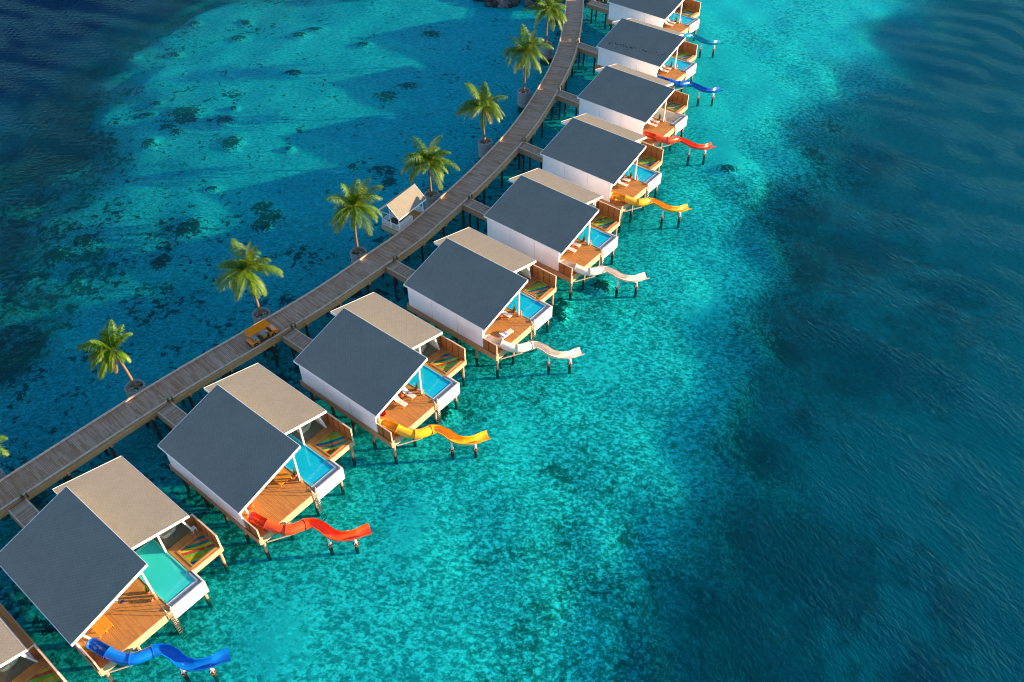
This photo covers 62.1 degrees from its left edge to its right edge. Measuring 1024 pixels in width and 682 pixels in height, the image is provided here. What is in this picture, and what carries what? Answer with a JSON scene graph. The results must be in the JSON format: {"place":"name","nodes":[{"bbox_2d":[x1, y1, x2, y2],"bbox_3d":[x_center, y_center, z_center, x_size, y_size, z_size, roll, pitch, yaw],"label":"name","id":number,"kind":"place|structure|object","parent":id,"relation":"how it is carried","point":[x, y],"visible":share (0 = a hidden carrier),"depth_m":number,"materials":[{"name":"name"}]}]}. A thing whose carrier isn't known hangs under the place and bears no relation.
{"place":"outdoors","nodes":[
{"label":"outdoors","id":0,"kind":"place"},
{"bbox_2d":[0,0,930,681],"bbox_3d":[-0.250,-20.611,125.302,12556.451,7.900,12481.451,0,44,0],"label":"sea bed","id":1,"kind":"object","parent":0,"point":[546,532],"visible":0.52,"depth_m":105.13,"materials":[{"name":"teal sand"}]},
{"bbox_2d":[0,468,5,478],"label":"concrete planter","id":2,"kind":"object","parent":1,"relation":"on","point":[2,474],"visible":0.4,"depth_m":82.20,"materials":[{"name":"grey concrete"}]},
{"bbox_2d":[0,435,9,456],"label":"coconut palm","id":3,"kind":"object","parent":2,"relation":"in","point":[2,449],"visible":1,"depth_m":79.33,"materials":[{"name":"green plant"}]},
{"bbox_2d":[8,499,39,528],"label":"footbridge","id":4,"kind":"object","parent":1,"relation":"on","point":[24,513],"visible":0.28,"depth_m":78.31,"materials":[{"name":"grey wood"}]},
{"bbox_2d":[0,603,67,681],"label":"overwater villa","id":5,"kind":"object","parent":1,"relation":"on","point":[33,661],"visible":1,"depth_m":67.39,"materials":[{"name":"beige"}]},
{"bbox_2d":[0,657,18,671],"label":"bathtub","id":6,"kind":"object","parent":5,"relation":"on","point":[9,665],"visible":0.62,"depth_m":67.59,"materials":[{"name":"white ceramic"}]},
{"bbox_2d":[0,456,229,681],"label":"overwater villa","id":7,"kind":"object","parent":1,"relation":"on","point":[74,566],"visible":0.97,"depth_m":71.52,"materials":[{"name":"grey"}]},
{"bbox_2d":[91,621,106,637],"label":"wooden sunbed","id":8,"kind":"object","parent":7,"relation":"on","point":[96,626],"visible":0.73,"depth_m":69.81,"materials":[{"name":"orange wood"}]},
{"bbox_2d":[97,614,113,631],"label":"wooden sunbed","id":9,"kind":"object","parent":7,"relation":"on","point":[106,624],"visible":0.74,"depth_m":70.19,"materials":[{"name":"orange wood"}]},
{"bbox_2d":[143,586,149,593],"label":"potted plant","id":10,"kind":"object","parent":7,"relation":"on","point":[146,590],"visible":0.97,"depth_m":72.23,"materials":[{"name":"green plant"}]},
{"bbox_2d":[86,637,230,681],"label":"water slide","id":11,"kind":"object","parent":7,"relation":"attached to","point":[181,661],"visible":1,"depth_m":69.12,"materials":[{"name":"blue paint"}]},
{"bbox_2d":[159,525,175,537],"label":"bathtub","id":12,"kind":"object","parent":7,"relation":"on","point":[168,533],"visible":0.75,"depth_m":76.40,"materials":[{"name":"white ceramic"}]},
{"bbox_2d":[124,379,145,397],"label":"concrete planter","id":13,"kind":"object","parent":1,"relation":"on","point":[130,390],"visible":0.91,"depth_m":90.45,"materials":[{"name":"grey concrete"}]},
{"bbox_2d":[76,319,138,388],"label":"coconut palm","id":14,"kind":"object","parent":13,"relation":"in","point":[106,350],"visible":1,"depth_m":85.71,"materials":[{"name":"green plant"}]},
{"bbox_2d":[157,402,186,432],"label":"footbridge","id":15,"kind":"object","parent":1,"relation":"on","point":[172,415],"visible":0.31,"depth_m":86.86,"materials":[{"name":"grey wood"}]},
{"bbox_2d":[157,363,355,560],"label":"overwater villa","id":16,"kind":"object","parent":1,"relation":"on","point":[232,446],"visible":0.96,"depth_m":79.95,"materials":[{"name":"grey wood"}]},
{"bbox_2d":[248,503,253,508],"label":"stool","id":17,"kind":"object","parent":16,"relation":"on","point":[250,505],"visible":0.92,"depth_m":78.34,"materials":[{"name":"orange plastic"}]},
{"bbox_2d":[273,474,286,486],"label":"wooden sunbed","id":18,"kind":"object","parent":16,"relation":"on","point":[278,479],"visible":0.7,"depth_m":80.53,"materials":[{"name":"orange wood"}]},
{"bbox_2d":[277,469,291,480],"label":"wooden sunbed","id":19,"kind":"object","parent":16,"relation":"on","point":[285,476],"visible":0.71,"depth_m":80.95,"materials":[{"name":"orange wood"}]},
{"bbox_2d":[290,468,296,476],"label":"potted plant","id":20,"kind":"object","parent":16,"relation":"on","point":[294,472],"visible":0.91,"depth_m":80.97,"materials":[{"name":"green plant"}]},
{"bbox_2d":[297,422,310,433],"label":"bathtub","id":21,"kind":"object","parent":16,"relation":"on","point":[305,428],"visible":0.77,"depth_m":85.18,"materials":[{"name":"white ceramic"}]},
{"bbox_2d":[246,512,371,555],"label":"water slide","id":22,"kind":"object","parent":16,"relation":"attached to","point":[328,531],"visible":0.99,"depth_m":77.67,"materials":[{"name":"red paint"}]},
{"bbox_2d":[252,307,270,323],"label":"concrete planter","id":23,"kind":"object","parent":1,"relation":"on","point":[266,312],"visible":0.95,"depth_m":98.65,"materials":[{"name":"grey concrete"}]},
{"bbox_2d":[214,238,283,315],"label":"coconut palm","id":24,"kind":"object","parent":23,"relation":"in","point":[241,268],"visible":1,"depth_m":93.28,"materials":[{"name":"green plant"}]},
{"bbox_2d":[0,0,584,518],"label":"boardwalk","id":25,"kind":"structure","parent":1,"relation":"on","point":[70,454],"depth_m":98.22,"materials":[{"name":"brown wood"}]},
{"bbox_2d":[243,319,278,346],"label":"golf cart","id":26,"kind":"object","parent":25,"relation":"on","point":[255,340],"visible":1,"depth_m":93.76,"materials":[{"name":"yellow metal"}]},
{"bbox_2d":[282,328,311,369],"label":"footbridge","id":27,"kind":"object","parent":1,"relation":"on","point":[297,340],"visible":0.38,"depth_m":94.77,"materials":[{"name":"grey wood"}]},
{"bbox_2d":[350,246,366,262],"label":"concrete planter","id":28,"kind":"object","parent":1,"relation":"on","point":[355,256],"visible":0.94,"depth_m":106.86,"materials":[{"name":"grey concrete"}]},
{"bbox_2d":[325,178,383,253],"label":"coconut palm","id":29,"kind":"object","parent":28,"relation":"in","point":[352,206],"visible":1,"depth_m":101.27,"materials":[{"name":"green plant"}]},
{"bbox_2d":[293,292,466,464],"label":"overwater villa","id":30,"kind":"object","parent":1,"relation":"on","point":[362,362],"visible":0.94,"depth_m":87.73,"materials":[{"name":"grey wood"}]},
{"bbox_2d":[392,396,407,406],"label":"sun lounger","id":31,"kind":"object","parent":30,"relation":"on","point":[399,401],"visible":0.84,"depth_m":87.65,"materials":[{"name":"white fabric"}]},
{"bbox_2d":[400,387,415,399],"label":"sun lounger","id":32,"kind":"object","parent":30,"relation":"on","point":[404,390],"visible":0.82,"depth_m":88.45,"materials":[{"name":"beige fabric"}]},
{"bbox_2d":[414,343,425,353],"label":"bathtub","id":33,"kind":"object","parent":30,"relation":"on","point":[423,346],"visible":0.5,"depth_m":93.25,"materials":[{"name":"white ceramic"}]},
{"bbox_2d":[379,418,490,459],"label":"water slide","id":34,"kind":"object","parent":30,"relation":"attached to","point":[451,436],"visible":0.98,"depth_m":85.51,"materials":[{"name":"yellow plastic"}]},
{"bbox_2d":[386,260,414,298],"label":"footbridge","id":35,"kind":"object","parent":1,"relation":"on","point":[400,271],"visible":0.46,"depth_m":103.56,"materials":[{"name":"grey wood"}]},
{"bbox_2d":[377,184,425,237],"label":"gazebo","id":36,"kind":"object","parent":1,"relation":"on","point":[403,205],"visible":0.97,"depth_m":109.09,"materials":[{"name":"brown wood"}]},
{"bbox_2d":[424,190,439,208],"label":"concrete planter","id":37,"kind":"object","parent":1,"relation":"on","point":[429,201],"visible":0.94,"depth_m":115.90,"materials":[{"name":"grey concrete"}]},
{"bbox_2d":[400,135,459,196],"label":"coconut palm","id":38,"kind":"object","parent":37,"relation":"in","point":[423,158],"visible":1,"depth_m":111.89,"materials":[{"name":"green plant"}]},
{"bbox_2d":[462,199,489,229],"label":"footbridge","id":39,"kind":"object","parent":1,"relation":"on","point":[477,209],"visible":0.44,"depth_m":112.87,"materials":[{"name":"grey wood"}]},
{"bbox_2d":[403,227,556,378],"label":"overwater villa","id":40,"kind":"object","parent":1,"relation":"on","point":[468,285],"visible":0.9,"depth_m":96.28,"materials":[{"name":"grey wood"}]},
{"bbox_2d":[498,328,513,339],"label":"sun lounger","id":41,"kind":"object","parent":40,"relation":"on","point":[509,331],"visible":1,"depth_m":95.06,"materials":[{"name":"beige fabric"}]},
{"bbox_2d":[498,332,508,339],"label":"beach towel","id":42,"kind":"object","parent":41,"relation":"on","point":[504,333],"visible":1,"depth_m":94.63,"materials":[{"name":"white fabric"}]},
{"bbox_2d":[501,310,512,318],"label":"sun lounger","id":43,"kind":"object","parent":40,"relation":"on","point":[507,314],"visible":0.71,"depth_m":97.20,"materials":[{"name":"beige fabric"}]},
{"bbox_2d":[484,334,584,374],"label":"water slide","id":44,"kind":"object","parent":40,"relation":"attached to","point":[549,351],"visible":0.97,"depth_m":94.23,"materials":[{"name":"white paint"}]},
{"bbox_2d":[478,137,492,159],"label":"concrete planter","id":45,"kind":"object","parent":1,"relation":"on","point":[485,148],"visible":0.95,"depth_m":125.74,"materials":[{"name":"grey concrete"}]},
{"bbox_2d":[454,81,506,143],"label":"coconut palm","id":46,"kind":"object","parent":45,"relation":"in","point":[484,103],"visible":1,"depth_m":121.29,"materials":[{"name":"green plant"}]},
{"bbox_2d":[492,0,499,7],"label":"breakwater rock","id":47,"kind":"object","parent":1,"relation":"on","point":[495,3],"visible":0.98,"depth_m":166.15,"materials":[{"name":"grey stone"}]},
{"bbox_2d":[497,1,504,7],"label":"breakwater rock","id":48,"kind":"object","parent":1,"relation":"on","point":[501,4],"visible":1,"depth_m":166.01,"materials":[{"name":"grey stone"}]},
{"bbox_2d":[510,0,518,6],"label":"breakwater rock","id":49,"kind":"object","parent":1,"relation":"on","point":[514,3],"visible":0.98,"depth_m":166.27,"materials":[{"name":"grey stone"}]},
{"bbox_2d":[518,88,530,113],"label":"concrete planter","id":50,"kind":"object","parent":1,"relation":"on","point":[524,99],"visible":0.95,"depth_m":136.96,"materials":[{"name":"grey concrete"}]},
{"bbox_2d":[501,24,553,92],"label":"coconut palm","id":51,"kind":"object","parent":50,"relation":"in","point":[529,45],"visible":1,"depth_m":131.97,"materials":[{"name":"green plant"}]},
{"bbox_2d":[524,0,532,6],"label":"breakwater rock","id":52,"kind":"object","parent":1,"relation":"on","point":[526,3],"visible":0.77,"depth_m":166.16,"materials":[{"name":"grey stone"}]},
{"bbox_2d":[519,142,543,172],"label":"footbridge","id":53,"kind":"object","parent":1,"relation":"on","point":[530,151],"visible":0.52,"depth_m":123.15,"materials":[{"name":"grey wood"}]},
{"bbox_2d":[528,2,536,8],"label":"breakwater rock","id":54,"kind":"object","parent":1,"relation":"on","point":[533,4],"visible":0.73,"depth_m":165.90,"materials":[{"name":"grey stone"}]},
{"bbox_2d":[540,41,552,65],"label":"concrete planter","id":55,"kind":"object","parent":1,"relation":"on","point":[546,53],"visible":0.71,"depth_m":149.34,"materials":[{"name":"grey concrete"}]},
{"bbox_2d":[522,0,566,45],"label":"coconut palm","id":56,"kind":"object","parent":55,"relation":"in","point":[549,7],"visible":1,"depth_m":144.49,"materials":[{"name":"green plant"}]},
{"bbox_2d":[484,168,620,300],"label":"overwater villa","id":57,"kind":"object","parent":1,"relation":"on","point":[545,220],"visible":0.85,"depth_m":105.49,"materials":[{"name":"white wood"}]},
{"bbox_2d":[567,246,576,253],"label":"sun lounger","id":58,"kind":"object","parent":57,"relation":"on","point":[571,249],"visible":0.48,"depth_m":105.80,"materials":[{"name":"beige fabric"}]},
{"bbox_2d":[572,242,580,248],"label":"sun lounger","id":59,"kind":"object","parent":57,"relation":"on","point":[577,245],"visible":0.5,"depth_m":106.53,"materials":[{"name":"beige fabric"}]},
{"bbox_2d":[560,259,649,297],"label":"water slide","id":60,"kind":"object","parent":57,"relation":"attached to","point":[601,269],"visible":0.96,"depth_m":103.70,"materials":[{"name":"white paint"}]},
{"bbox_2d":[556,90,579,119],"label":"footbridge","id":61,"kind":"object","parent":1,"relation":"on","point":[565,97],"visible":0.59,"depth_m":134.35,"materials":[{"name":"grey wood"}]},
{"bbox_2d":[575,42,597,74],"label":"footbridge","id":62,"kind":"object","parent":1,"relation":"on","point":[586,49],"visible":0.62,"depth_m":146.51,"materials":[{"name":"grey wood"}]},
{"bbox_2d":[587,0,609,28],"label":"footbridge","id":63,"kind":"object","parent":1,"relation":"on","point":[598,6],"visible":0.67,"depth_m":159.38,"materials":[{"name":"grey wood"}]},
{"bbox_2d":[540,113,663,232],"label":"overwater villa","id":64,"kind":"object","parent":1,"relation":"on","point":[594,154],"visible":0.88,"depth_m":115.79,"materials":[{"name":"grey"}]},
{"bbox_2d":[615,180,627,186],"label":"sun lounger","id":65,"kind":"object","parent":64,"relation":"on","point":[622,183],"visible":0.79,"depth_m":116.25,"materials":[{"name":"beige fabric"}]},
{"bbox_2d":[621,176,630,182],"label":"sun lounger","id":66,"kind":"object","parent":64,"relation":"on","point":[627,180],"visible":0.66,"depth_m":116.95,"materials":[{"name":"beige fabric"}]},
{"bbox_2d":[611,192,691,228],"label":"water slide","id":67,"kind":"object","parent":64,"relation":"attached to","point":[643,202],"visible":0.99,"depth_m":114.03,"materials":[{"name":"yellow paint"}]},
{"bbox_2d":[577,64,688,165],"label":"overwater villa","id":68,"kind":"object","parent":1,"relation":"on","point":[636,101],"visible":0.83,"depth_m":127.00,"materials":[{"name":"grey"}]},
{"bbox_2d":[648,121,657,127],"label":"sun lounger","id":69,"kind":"object","parent":68,"relation":"on","point":[652,124],"visible":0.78,"depth_m":127.50,"materials":[{"name":"beige fabric"}]},
{"bbox_2d":[642,131,715,165],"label":"water slide","id":70,"kind":"object","parent":68,"relation":"attached to","point":[674,139],"visible":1,"depth_m":125.35,"materials":[{"name":"red paint"}]},
{"bbox_2d":[595,18,697,93],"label":"overwater villa","id":71,"kind":"object","parent":1,"relation":"on","point":[641,46],"visible":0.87,"depth_m":139.39,"materials":[{"name":"white wood"}]},
{"bbox_2d":[657,75,722,106],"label":"water slide","id":72,"kind":"object","parent":71,"relation":"attached to","point":[686,83],"visible":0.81,"depth_m":137.84,"materials":[{"name":"blue paint"}]},
{"bbox_2d":[606,0,700,41],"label":"overwater villa","id":73,"kind":"object","parent":1,"relation":"on","point":[657,12],"visible":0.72,"depth_m":151.88,"materials":[{"name":"white paint"}]},
{"bbox_2d":[673,30,723,57],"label":"water slide","id":74,"kind":"object","parent":73,"relation":"attached to","point":[690,35],"visible":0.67,"depth_m":150.76,"materials":[{"name":"blue paint"}]},
{"bbox_2d":[0,0,1023,681],"bbox_3d":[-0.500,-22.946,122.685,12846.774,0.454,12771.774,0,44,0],"label":"sea water","id":75,"kind":"structure","parent":0,"point":[862,514],"depth_m":94.90,"materials":[{"name":"blue liquid"}]},
{"bbox_2d":[550,3,560,22],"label":"concrete planter","id":76,"kind":"object","parent":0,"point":[554,21],"visible":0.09,"depth_m":161.49,"materials":[{"name":"green plant"}]}
]}

